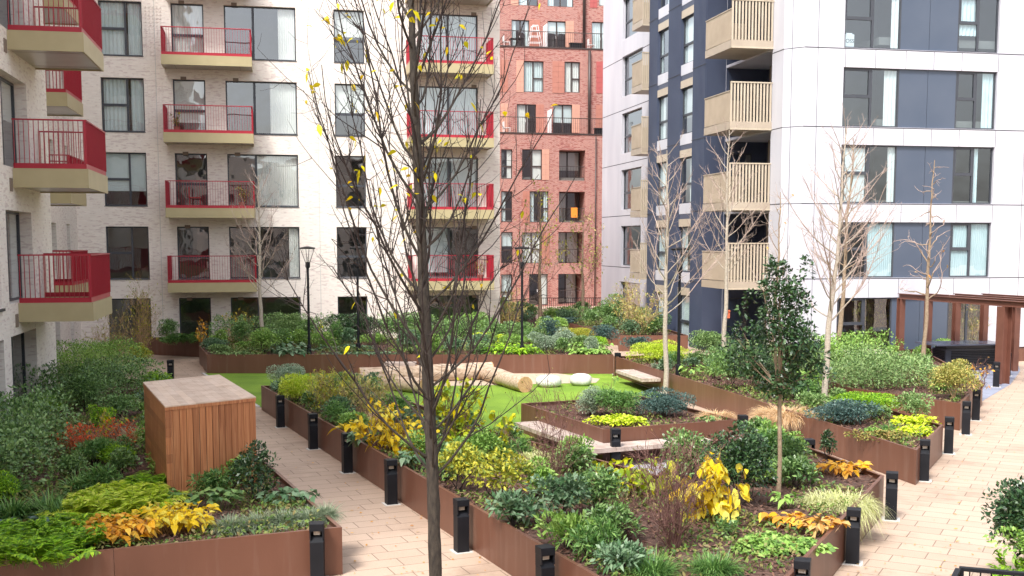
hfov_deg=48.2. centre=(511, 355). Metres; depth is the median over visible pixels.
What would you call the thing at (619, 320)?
shrub
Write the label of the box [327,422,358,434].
hosta plant
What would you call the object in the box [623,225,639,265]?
window
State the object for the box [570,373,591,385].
boulder
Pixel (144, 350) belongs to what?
shrub
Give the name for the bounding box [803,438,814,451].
bollard
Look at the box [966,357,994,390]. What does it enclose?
bare shrub
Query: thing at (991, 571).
railing
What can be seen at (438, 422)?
shrub
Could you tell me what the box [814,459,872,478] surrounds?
hosta plant
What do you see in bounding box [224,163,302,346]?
bare tree
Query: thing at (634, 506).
bare shrub
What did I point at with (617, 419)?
ground cover plant
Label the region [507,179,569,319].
slender tree
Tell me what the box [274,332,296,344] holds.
shrub
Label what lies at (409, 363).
bench
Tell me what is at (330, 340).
shrub
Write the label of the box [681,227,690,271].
window
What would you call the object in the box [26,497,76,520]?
strap leaf plant
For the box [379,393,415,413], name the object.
shrub
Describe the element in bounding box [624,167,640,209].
window
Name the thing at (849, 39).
paper bag
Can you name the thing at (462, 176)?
window
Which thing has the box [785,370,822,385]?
shrub
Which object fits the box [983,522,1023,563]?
shrub
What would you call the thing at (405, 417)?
shrub
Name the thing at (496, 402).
lawn
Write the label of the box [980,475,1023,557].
shrub
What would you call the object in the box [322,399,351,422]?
shrub
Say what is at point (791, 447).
shrub
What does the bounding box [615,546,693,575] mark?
grass tuft
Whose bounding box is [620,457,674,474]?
paving
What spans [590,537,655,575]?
shrub
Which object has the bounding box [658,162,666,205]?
window
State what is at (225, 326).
hedge
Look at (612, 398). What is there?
shrub
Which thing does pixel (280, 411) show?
bollard
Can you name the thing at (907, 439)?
undergrowth
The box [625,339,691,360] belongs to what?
shrub
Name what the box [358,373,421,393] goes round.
log
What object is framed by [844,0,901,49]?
window
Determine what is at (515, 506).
shrub
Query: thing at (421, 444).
shrub
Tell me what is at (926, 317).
bare tree
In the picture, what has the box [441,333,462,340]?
shrub
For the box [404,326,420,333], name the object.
shrub
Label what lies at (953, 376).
shrub
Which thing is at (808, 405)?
shrub
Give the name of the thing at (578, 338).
shrub
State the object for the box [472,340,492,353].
shrub
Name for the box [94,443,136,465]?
shrub
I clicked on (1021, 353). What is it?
planter
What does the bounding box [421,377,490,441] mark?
flowering shrub
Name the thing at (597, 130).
planter box
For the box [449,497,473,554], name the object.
bollard
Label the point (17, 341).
window
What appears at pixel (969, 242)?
window
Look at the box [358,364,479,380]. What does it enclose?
log
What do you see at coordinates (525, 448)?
shrub
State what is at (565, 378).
path
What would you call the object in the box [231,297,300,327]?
window
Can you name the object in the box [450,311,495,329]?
shrub
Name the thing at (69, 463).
shrub
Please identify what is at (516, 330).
shrub
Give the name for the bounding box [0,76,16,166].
window
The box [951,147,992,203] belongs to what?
window
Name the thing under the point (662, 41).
window
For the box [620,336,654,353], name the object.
shrub
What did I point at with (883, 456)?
planter
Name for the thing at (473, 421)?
shrub
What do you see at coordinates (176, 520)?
hosta plant
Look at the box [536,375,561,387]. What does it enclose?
boulder
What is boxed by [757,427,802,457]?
shrub
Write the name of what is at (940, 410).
planter
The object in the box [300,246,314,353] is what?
street lamp
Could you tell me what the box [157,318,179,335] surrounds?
shrub
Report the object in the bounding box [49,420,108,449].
bare shrub
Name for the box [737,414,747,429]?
bollard
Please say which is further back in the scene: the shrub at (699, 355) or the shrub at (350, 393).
the shrub at (699, 355)
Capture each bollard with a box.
[167,360,173,378]
[274,395,286,427]
[306,413,320,449]
[309,521,324,575]
[339,432,355,473]
[381,458,400,505]
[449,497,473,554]
[535,544,554,575]
[610,428,620,464]
[614,353,620,375]
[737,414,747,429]
[793,556,811,575]
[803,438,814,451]
[842,507,862,566]
[882,471,899,521]
[919,439,931,482]
[942,416,954,454]
[959,401,971,435]
[970,389,981,420]
[991,362,1000,386]
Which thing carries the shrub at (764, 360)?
on the planter at (883, 456)
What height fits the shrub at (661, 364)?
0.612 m
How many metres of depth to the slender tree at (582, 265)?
59.29 m
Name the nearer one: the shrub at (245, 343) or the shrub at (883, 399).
the shrub at (883, 399)
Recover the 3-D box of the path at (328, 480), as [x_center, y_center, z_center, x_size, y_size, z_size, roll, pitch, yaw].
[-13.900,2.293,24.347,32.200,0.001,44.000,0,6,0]
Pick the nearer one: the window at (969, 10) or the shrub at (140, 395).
the shrub at (140, 395)
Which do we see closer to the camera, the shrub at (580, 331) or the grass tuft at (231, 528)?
the grass tuft at (231, 528)
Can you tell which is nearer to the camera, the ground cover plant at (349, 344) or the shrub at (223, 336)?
the ground cover plant at (349, 344)
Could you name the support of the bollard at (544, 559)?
on the path at (328, 480)
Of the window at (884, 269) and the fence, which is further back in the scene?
the fence
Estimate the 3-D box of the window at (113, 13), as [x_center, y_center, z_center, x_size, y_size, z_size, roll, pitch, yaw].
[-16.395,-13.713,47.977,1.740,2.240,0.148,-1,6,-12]
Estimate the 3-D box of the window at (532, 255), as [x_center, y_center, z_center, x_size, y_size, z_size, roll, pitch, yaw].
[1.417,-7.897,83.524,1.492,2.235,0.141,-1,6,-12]
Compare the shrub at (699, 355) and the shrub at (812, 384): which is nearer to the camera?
the shrub at (812, 384)
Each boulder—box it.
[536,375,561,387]
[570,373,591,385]
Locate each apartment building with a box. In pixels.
[0,0,111,419]
[70,0,499,351]
[500,0,603,305]
[601,0,1023,351]
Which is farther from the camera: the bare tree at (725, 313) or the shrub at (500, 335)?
the shrub at (500, 335)
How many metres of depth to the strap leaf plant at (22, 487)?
18.59 m
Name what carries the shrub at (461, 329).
on the planter at (560, 362)
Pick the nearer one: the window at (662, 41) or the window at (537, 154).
the window at (662, 41)
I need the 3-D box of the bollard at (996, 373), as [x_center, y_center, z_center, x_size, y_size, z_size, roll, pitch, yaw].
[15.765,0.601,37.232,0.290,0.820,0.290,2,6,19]
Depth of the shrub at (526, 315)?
55.22 m
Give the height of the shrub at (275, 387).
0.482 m
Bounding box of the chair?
[188,187,200,204]
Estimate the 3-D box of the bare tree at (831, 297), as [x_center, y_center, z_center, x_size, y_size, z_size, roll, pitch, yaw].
[7.982,-2.503,28.648,3.385,7.581,2.883,-3,7,-30]
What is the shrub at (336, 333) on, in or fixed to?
on the planter at (560, 362)
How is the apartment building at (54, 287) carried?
on the ground at (937, 515)
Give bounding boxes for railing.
[951,568,960,575]
[959,566,1023,575]
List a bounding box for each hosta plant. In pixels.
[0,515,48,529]
[71,512,162,547]
[124,499,220,534]
[157,487,203,508]
[189,487,248,511]
[210,351,258,355]
[255,486,321,506]
[268,341,306,350]
[269,347,313,356]
[321,351,397,356]
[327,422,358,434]
[346,431,373,447]
[397,450,425,469]
[481,346,544,354]
[488,342,541,349]
[564,347,613,354]
[568,342,613,349]
[678,363,709,377]
[697,415,719,421]
[759,511,804,527]
[767,491,803,508]
[792,513,850,539]
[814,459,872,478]
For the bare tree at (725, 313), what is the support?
on the planter at (883, 456)
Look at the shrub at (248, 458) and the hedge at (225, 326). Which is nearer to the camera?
the shrub at (248, 458)
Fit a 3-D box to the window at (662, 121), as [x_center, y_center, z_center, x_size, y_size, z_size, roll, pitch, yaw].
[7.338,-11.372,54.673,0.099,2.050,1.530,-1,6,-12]
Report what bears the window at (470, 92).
in the apartment building at (208, 70)
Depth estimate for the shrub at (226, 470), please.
19.16 m
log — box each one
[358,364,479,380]
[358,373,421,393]
[415,362,493,366]
[480,364,532,392]
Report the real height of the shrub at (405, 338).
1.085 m
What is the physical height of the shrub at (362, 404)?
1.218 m
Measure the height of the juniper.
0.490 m
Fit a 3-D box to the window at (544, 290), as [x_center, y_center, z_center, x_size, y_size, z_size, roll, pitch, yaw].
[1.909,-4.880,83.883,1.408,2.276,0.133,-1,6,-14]
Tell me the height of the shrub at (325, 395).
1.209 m
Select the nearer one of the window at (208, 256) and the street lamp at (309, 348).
the street lamp at (309, 348)
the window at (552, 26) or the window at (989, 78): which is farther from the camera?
the window at (552, 26)
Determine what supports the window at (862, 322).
in the apartment building at (924, 82)
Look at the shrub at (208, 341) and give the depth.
43.65 m
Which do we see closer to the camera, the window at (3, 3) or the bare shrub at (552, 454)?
the bare shrub at (552, 454)
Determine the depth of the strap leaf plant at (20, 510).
16.92 m
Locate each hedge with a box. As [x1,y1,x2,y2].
[23,353,172,406]
[56,335,153,379]
[206,310,348,340]
[362,313,498,337]
[734,339,865,388]
[808,326,907,367]
[829,343,936,390]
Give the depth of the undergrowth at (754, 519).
16.56 m
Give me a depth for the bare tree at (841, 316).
38.29 m
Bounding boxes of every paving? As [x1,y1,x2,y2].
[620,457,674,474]
[973,365,1019,400]
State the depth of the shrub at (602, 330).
45.91 m
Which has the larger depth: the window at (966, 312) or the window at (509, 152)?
the window at (509, 152)
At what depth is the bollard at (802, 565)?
14.01 m
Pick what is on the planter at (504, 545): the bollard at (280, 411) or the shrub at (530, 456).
the shrub at (530, 456)
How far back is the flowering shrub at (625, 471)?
18.59 m
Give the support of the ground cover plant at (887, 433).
on the planter at (883, 456)
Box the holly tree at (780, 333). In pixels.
[717,254,836,492]
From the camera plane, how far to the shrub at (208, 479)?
18.27 m
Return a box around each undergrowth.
[0,380,328,550]
[209,333,606,354]
[270,389,863,575]
[542,399,726,424]
[544,308,627,329]
[620,327,670,334]
[634,353,936,446]
[819,357,967,401]
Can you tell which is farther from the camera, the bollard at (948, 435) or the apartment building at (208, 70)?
the apartment building at (208, 70)
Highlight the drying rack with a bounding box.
[528,26,541,45]
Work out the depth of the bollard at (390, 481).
20.51 m
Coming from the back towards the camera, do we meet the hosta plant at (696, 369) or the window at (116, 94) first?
the window at (116, 94)
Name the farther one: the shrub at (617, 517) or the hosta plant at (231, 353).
the hosta plant at (231, 353)
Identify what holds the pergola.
on the paving at (987, 392)
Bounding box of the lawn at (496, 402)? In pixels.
[206,373,659,448]
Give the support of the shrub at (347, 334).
on the planter at (560, 362)
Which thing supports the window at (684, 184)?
in the apartment building at (924, 82)
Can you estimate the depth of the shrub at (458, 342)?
41.69 m
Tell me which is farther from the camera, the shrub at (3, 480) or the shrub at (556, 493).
the shrub at (3, 480)
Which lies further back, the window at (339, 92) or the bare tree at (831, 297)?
the window at (339, 92)
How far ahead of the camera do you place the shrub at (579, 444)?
20.91 m
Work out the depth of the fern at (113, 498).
16.99 m
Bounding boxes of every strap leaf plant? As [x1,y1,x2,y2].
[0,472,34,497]
[0,492,42,520]
[17,487,70,519]
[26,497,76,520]
[53,468,108,496]
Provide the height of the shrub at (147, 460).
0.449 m
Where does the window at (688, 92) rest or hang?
in the apartment building at (924, 82)
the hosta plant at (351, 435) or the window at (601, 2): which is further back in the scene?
the window at (601, 2)
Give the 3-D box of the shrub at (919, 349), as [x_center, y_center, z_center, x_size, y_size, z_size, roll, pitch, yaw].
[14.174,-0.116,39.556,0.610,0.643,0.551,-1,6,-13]
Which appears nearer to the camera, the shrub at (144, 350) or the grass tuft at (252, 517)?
the grass tuft at (252, 517)
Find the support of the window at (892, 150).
in the apartment building at (924, 82)
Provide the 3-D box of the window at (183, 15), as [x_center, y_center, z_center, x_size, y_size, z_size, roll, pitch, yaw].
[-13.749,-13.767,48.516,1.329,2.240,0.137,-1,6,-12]
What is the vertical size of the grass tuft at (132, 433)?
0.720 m
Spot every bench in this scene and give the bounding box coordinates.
[384,361,416,365]
[515,421,712,454]
[616,369,660,383]
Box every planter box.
[569,42,582,47]
[593,128,602,133]
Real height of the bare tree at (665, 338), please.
8.014 m
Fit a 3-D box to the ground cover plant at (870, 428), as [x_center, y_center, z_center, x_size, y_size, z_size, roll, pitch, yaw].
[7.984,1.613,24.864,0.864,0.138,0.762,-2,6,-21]
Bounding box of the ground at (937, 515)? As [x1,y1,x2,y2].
[75,303,1023,575]
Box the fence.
[545,298,595,308]
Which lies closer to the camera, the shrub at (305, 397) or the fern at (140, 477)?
the fern at (140, 477)
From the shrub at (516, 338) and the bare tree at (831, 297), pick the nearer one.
the bare tree at (831, 297)
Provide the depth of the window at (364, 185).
50.47 m
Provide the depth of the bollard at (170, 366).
37.76 m
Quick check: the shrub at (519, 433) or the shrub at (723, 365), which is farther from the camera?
the shrub at (723, 365)
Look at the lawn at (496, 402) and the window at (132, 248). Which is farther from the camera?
the window at (132, 248)
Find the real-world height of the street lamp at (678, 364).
4.550 m
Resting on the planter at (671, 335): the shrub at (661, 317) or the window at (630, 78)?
the shrub at (661, 317)
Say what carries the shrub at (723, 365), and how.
on the planter at (883, 456)
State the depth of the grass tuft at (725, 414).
26.45 m
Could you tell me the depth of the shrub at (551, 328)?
45.27 m
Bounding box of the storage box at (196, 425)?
[143,374,255,493]
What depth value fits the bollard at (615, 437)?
23.83 m
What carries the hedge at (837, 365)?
on the planter at (883, 456)
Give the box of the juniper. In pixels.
[158,332,202,344]
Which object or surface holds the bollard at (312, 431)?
on the path at (328, 480)
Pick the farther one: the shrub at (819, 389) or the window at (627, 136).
the window at (627, 136)
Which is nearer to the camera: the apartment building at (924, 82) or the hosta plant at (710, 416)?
the hosta plant at (710, 416)
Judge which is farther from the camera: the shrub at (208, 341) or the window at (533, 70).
the window at (533, 70)
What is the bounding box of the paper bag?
[845,33,853,46]
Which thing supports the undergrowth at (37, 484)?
on the planter at (282, 553)
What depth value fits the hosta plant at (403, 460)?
20.70 m
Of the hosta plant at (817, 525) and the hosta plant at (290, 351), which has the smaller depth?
the hosta plant at (817, 525)
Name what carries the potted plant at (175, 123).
on the apartment building at (208, 70)
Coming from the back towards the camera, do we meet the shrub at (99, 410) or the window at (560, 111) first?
the window at (560, 111)
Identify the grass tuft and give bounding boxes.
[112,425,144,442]
[207,511,256,536]
[233,506,279,533]
[258,504,304,531]
[292,505,331,526]
[303,501,351,525]
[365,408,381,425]
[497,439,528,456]
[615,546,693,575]
[679,544,750,575]
[687,407,737,420]
[745,403,818,430]
[793,486,897,541]
[878,422,900,429]
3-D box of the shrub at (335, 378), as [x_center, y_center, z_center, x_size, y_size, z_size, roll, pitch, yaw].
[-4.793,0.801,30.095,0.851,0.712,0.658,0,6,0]
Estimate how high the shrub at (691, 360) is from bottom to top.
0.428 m
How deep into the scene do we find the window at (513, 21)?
85.02 m
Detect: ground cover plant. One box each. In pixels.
[213,347,270,352]
[312,343,373,351]
[392,345,444,351]
[582,413,648,426]
[728,530,838,557]
[843,428,913,442]
[858,427,892,432]
[890,414,941,425]
[895,424,933,436]
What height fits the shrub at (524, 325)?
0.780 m
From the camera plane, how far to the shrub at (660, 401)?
26.51 m
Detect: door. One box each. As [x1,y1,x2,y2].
[728,153,751,201]
[728,298,748,346]
[729,80,752,121]
[729,226,749,275]
[730,6,754,39]
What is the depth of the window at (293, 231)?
50.26 m
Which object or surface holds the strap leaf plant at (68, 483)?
on the planter at (282, 553)
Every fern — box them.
[0,512,107,569]
[35,480,190,522]
[119,470,166,487]
[651,360,674,369]
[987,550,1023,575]
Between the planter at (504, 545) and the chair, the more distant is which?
the chair
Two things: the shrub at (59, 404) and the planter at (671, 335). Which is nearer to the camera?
the shrub at (59, 404)
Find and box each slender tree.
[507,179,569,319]
[551,205,607,315]
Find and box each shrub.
[0,381,85,487]
[0,469,20,498]
[33,396,60,412]
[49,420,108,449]
[54,451,89,478]
[62,366,110,411]
[70,434,117,465]
[76,309,140,361]
[76,461,124,488]
[85,404,116,427]
[86,408,127,435]
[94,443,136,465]
[97,393,141,417]
[98,417,143,444]
[108,446,142,473]
[112,434,139,453]
[119,268,168,360]
[127,343,153,366]
[130,402,143,412]
[134,419,145,446]
[136,389,143,401]
[144,452,152,464]
[145,370,172,381]
[148,461,155,474]
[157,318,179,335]
[185,465,233,499]
[196,317,208,343]
[200,337,229,348]
[206,343,232,353]
[209,330,227,341]
[215,308,254,340]
[222,455,252,488]
[227,329,250,341]
[227,439,281,501]
[230,319,253,340]
[235,341,253,347]
[248,326,281,353]
[263,312,306,335]
[264,323,294,347]
[266,363,306,381]
[270,377,296,393]
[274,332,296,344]
[278,372,320,400]
[293,328,307,347]
[295,318,320,343]
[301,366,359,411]
[301,390,319,406]
[304,331,338,349]
[315,374,343,393]
[320,394,356,418]
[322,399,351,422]
[324,313,382,336]
[327,321,343,342]
[335,410,370,429]
[337,370,361,382]
[337,381,358,404]
[338,327,356,344]
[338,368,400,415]
[350,397,422,450]
[359,372,382,392]
[359,376,383,395]
[360,332,389,342]
[371,311,419,333]
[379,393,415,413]
[389,408,422,429]
[390,420,446,455]
[396,328,419,353]
[399,429,445,463]
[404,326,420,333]
[419,416,447,442]
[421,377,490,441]
[425,441,473,480]
[431,319,477,339]
[432,334,443,352]
[436,404,521,455]
[438,441,486,492]
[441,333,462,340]
[442,334,462,353]
[448,435,485,452]
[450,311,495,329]
[458,409,479,432]
[462,333,489,350]
[462,425,505,458]
[462,445,536,501]
[465,332,502,342]
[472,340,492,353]
[478,323,505,341]
[484,488,549,526]
[485,330,497,345]
[494,288,531,330]
[495,369,589,488]
[495,423,524,442]
[498,333,533,344]
[500,321,533,333]
[505,437,537,463]
[506,307,533,323]
[506,323,525,336]
[510,302,537,316]
[514,449,556,469]
[515,456,558,498]
[518,323,531,333]
[523,326,535,336]
[524,471,593,519]
[525,332,558,349]
[531,316,561,340]
[531,321,548,343]
[532,508,602,550]
[535,316,568,331]
[542,306,575,317]
[553,327,575,341]
[554,337,572,353]
[554,433,596,466]
[555,308,578,317]
[555,445,596,472]
[560,514,623,561]
[561,316,581,323]
[562,327,593,339]
[568,301,590,312]
[570,334,589,342]
[571,463,628,507]
[575,306,599,324]
[575,385,607,415]
[582,335,608,344]
[583,336,599,348]
[583,499,647,539]
[589,323,619,341]
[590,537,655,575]
[591,455,680,495]
[593,387,642,415]
[596,293,624,323]
[597,485,657,538]
[600,315,618,329]
[602,372,618,390]
[604,275,669,334]
[616,311,628,324]
[617,319,641,334]
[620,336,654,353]
[621,410,716,548]
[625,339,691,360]
[633,386,696,416]
[642,318,662,333]
[651,312,672,330]
[658,355,673,369]
[659,427,715,479]
[666,442,751,525]
[668,351,684,366]
[681,357,699,368]
[683,351,706,366]
[687,329,731,353]
[699,418,778,504]
[702,339,748,389]
[707,362,723,379]
[711,516,740,537]
[739,347,777,387]
[739,415,770,433]
[745,433,767,455]
[747,456,789,483]
[755,419,777,452]
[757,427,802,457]
[770,452,823,488]
[771,435,811,473]
[784,377,818,397]
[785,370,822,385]
[787,430,809,449]
[793,390,830,409]
[797,392,829,407]
[803,398,884,424]
[812,386,828,393]
[819,429,837,459]
[828,387,852,400]
[830,391,901,409]
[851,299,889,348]
[866,404,892,418]
[886,345,898,356]
[891,390,935,415]
[911,345,931,358]
[919,354,932,370]
[927,358,983,397]
[928,379,950,391]
[935,338,950,340]
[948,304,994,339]
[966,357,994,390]
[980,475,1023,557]
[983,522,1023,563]
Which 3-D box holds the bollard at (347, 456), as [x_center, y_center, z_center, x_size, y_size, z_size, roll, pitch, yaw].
[-3.371,1.981,23.382,0.290,0.820,0.290,-2,6,-23]
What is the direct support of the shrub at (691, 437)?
on the planter at (504, 545)
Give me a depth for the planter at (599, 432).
25.50 m
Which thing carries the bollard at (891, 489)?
on the ground at (937, 515)
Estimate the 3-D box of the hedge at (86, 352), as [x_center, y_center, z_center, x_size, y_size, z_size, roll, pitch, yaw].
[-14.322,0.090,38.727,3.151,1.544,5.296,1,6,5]
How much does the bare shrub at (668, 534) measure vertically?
1.909 m
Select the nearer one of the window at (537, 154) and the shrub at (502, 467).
the shrub at (502, 467)
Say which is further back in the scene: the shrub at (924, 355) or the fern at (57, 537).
the shrub at (924, 355)
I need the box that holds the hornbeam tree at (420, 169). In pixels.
[245,0,578,575]
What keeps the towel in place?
hanging from the apartment building at (561, 74)
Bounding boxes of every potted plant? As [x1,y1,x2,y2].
[167,111,180,128]
[236,184,250,204]
[474,257,485,277]
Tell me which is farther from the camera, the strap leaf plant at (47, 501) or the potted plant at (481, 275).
the potted plant at (481, 275)
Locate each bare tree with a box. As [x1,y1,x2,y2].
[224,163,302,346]
[625,130,732,394]
[687,120,782,346]
[749,182,795,341]
[763,101,900,403]
[813,128,894,356]
[897,160,949,355]
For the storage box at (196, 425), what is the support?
on the planter at (282, 553)
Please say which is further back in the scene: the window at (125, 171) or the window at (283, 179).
the window at (283, 179)
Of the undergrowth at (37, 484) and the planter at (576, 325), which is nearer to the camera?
the undergrowth at (37, 484)
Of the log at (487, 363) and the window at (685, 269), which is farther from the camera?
the window at (685, 269)
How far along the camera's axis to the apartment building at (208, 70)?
49.81 m
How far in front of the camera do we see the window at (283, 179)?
49.86 m
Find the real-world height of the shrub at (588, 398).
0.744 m
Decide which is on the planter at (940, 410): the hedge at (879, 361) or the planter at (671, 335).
the hedge at (879, 361)
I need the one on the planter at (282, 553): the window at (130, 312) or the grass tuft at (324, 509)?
the grass tuft at (324, 509)
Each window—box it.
[0,0,10,29]
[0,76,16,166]
[6,211,22,301]
[11,333,26,408]
[98,0,142,55]
[101,77,144,131]
[105,152,147,205]
[106,226,149,278]
[109,298,151,350]
[171,3,203,52]
[173,79,205,129]
[175,153,207,204]
[177,227,209,278]
[179,298,211,333]
[224,6,295,60]
[225,81,297,134]
[227,154,298,206]
[229,227,299,278]
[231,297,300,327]
[333,10,363,62]
[334,84,364,135]
[336,156,365,206]
[337,227,366,277]
[338,296,366,320]
[418,13,476,60]
[419,86,476,134]
[424,157,477,206]
[426,227,477,276]
[430,295,477,330]
[501,149,511,178]
[501,191,511,221]
[501,232,511,262]
[501,274,511,301]
[512,20,528,45]
[517,104,535,132]
[519,0,537,5]
[522,149,541,179]
[522,232,541,262]
[524,61,542,91]
[529,274,546,304]
[530,191,547,221]
[547,21,565,46]
[548,0,572,6]
[553,105,571,132]
[558,232,577,262]
[558,274,575,302]
[559,152,578,177]
[559,193,578,220]
[565,62,579,92]
[592,22,602,48]
[599,0,603,5]
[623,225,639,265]
[624,108,641,152]
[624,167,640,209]
[625,0,632,38]
[625,49,642,95]
[657,292,663,326]
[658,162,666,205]
[658,228,665,269]
[659,95,667,140]
[660,28,668,74]
[680,295,688,339]
[681,157,691,202]
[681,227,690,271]
[682,86,692,133]
[683,14,693,64]
[836,297,891,349]
[838,222,894,277]
[840,145,896,202]
[842,67,899,126]
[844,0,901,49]
[946,302,967,339]
[949,223,989,276]
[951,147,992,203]
[954,71,995,129]
[957,0,998,52]
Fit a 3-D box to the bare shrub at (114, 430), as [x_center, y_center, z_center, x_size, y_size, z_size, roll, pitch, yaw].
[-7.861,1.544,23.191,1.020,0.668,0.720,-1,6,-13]
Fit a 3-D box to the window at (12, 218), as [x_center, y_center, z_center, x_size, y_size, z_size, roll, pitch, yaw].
[-11.914,-2.348,26.988,0.589,2.120,2.719,0,6,-1]
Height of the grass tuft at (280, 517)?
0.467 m
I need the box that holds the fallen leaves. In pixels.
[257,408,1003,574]
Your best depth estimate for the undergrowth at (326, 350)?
42.76 m
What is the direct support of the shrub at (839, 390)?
on the planter at (883, 456)
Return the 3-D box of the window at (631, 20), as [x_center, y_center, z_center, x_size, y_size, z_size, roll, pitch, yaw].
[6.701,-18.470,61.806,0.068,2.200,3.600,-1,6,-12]
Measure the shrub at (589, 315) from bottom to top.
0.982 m
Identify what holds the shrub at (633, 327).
on the planter at (671, 335)
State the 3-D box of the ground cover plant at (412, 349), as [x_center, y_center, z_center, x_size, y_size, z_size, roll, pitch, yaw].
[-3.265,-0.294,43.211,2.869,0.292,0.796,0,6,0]
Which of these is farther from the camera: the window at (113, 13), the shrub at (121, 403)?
the window at (113, 13)
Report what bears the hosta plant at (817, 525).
on the planter at (504, 545)
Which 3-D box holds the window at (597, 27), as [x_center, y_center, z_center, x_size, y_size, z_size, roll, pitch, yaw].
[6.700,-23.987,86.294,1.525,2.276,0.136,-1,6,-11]
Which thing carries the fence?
on the ground at (937, 515)
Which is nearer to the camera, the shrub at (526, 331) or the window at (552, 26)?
the shrub at (526, 331)
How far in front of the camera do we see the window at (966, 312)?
45.63 m
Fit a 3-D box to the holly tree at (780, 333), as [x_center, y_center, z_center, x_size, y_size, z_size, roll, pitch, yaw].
[4.285,0.324,18.532,1.665,3.962,1.688,-3,6,-29]
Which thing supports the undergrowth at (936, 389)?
on the planter at (940, 410)
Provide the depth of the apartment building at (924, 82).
45.24 m
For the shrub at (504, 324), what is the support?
on the planter at (560, 362)
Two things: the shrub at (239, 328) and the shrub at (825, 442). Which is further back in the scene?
the shrub at (239, 328)
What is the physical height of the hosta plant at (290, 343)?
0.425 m
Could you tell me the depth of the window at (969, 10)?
44.49 m
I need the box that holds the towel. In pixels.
[571,208,576,217]
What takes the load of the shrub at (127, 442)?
on the planter at (282, 553)
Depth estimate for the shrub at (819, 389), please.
30.08 m
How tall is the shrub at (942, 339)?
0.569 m
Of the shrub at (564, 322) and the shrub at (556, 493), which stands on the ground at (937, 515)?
the shrub at (564, 322)
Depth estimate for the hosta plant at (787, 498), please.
17.75 m
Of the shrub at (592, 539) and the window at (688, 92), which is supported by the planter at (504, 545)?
the shrub at (592, 539)
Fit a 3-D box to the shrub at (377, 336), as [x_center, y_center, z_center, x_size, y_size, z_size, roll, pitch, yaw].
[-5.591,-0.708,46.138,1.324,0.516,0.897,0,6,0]
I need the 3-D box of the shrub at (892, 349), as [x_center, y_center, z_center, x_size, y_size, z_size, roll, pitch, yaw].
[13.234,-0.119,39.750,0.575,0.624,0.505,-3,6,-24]
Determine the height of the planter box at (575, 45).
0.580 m
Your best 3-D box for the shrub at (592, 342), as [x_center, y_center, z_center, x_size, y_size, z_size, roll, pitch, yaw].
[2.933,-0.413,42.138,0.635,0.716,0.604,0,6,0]
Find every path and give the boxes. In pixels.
[58,359,510,575]
[357,373,598,385]
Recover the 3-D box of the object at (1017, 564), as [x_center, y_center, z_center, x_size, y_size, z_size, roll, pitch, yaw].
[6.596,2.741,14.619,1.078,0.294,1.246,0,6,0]
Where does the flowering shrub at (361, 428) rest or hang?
on the planter at (504, 545)
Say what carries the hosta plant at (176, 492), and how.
on the planter at (282, 553)
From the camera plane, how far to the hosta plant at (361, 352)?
41.11 m
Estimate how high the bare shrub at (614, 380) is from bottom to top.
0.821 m
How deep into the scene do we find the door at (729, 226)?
50.05 m
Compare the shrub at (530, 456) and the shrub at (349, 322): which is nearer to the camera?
the shrub at (530, 456)
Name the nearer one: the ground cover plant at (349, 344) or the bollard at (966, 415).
the bollard at (966, 415)
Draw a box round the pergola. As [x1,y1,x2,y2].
[895,293,1023,383]
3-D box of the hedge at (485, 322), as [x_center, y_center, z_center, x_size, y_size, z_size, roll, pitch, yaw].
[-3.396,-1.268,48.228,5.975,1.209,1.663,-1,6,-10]
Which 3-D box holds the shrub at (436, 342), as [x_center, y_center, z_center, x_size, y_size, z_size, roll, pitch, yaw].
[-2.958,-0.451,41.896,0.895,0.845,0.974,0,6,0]
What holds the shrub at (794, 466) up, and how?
on the planter at (504, 545)
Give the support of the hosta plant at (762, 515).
on the planter at (504, 545)
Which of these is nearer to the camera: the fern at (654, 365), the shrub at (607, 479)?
the shrub at (607, 479)
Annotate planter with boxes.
[0,379,342,575]
[142,336,247,356]
[199,337,613,373]
[261,385,883,575]
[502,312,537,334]
[521,396,736,461]
[542,312,632,344]
[614,354,942,484]
[618,323,687,350]
[761,356,982,430]
[822,347,1023,360]
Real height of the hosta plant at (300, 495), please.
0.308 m
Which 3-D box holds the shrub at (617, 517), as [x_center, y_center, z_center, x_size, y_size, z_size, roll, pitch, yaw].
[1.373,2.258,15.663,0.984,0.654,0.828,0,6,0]
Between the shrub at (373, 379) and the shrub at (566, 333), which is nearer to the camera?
the shrub at (373, 379)
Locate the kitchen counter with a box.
[915,340,994,369]
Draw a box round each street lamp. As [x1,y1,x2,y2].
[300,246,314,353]
[350,246,364,351]
[515,246,529,354]
[671,247,688,375]
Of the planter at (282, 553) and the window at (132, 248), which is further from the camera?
the window at (132, 248)
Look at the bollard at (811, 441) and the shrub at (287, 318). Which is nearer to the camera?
the bollard at (811, 441)
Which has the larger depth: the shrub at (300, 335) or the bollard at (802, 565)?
the shrub at (300, 335)
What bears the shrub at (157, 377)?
on the planter at (282, 553)
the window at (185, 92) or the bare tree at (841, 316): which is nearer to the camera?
the bare tree at (841, 316)
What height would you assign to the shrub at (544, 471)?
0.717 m
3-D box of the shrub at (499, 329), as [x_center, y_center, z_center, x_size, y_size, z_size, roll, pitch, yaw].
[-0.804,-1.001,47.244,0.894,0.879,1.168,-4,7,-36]
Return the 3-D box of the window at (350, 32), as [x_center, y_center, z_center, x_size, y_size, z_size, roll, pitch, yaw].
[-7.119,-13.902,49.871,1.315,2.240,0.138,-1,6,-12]

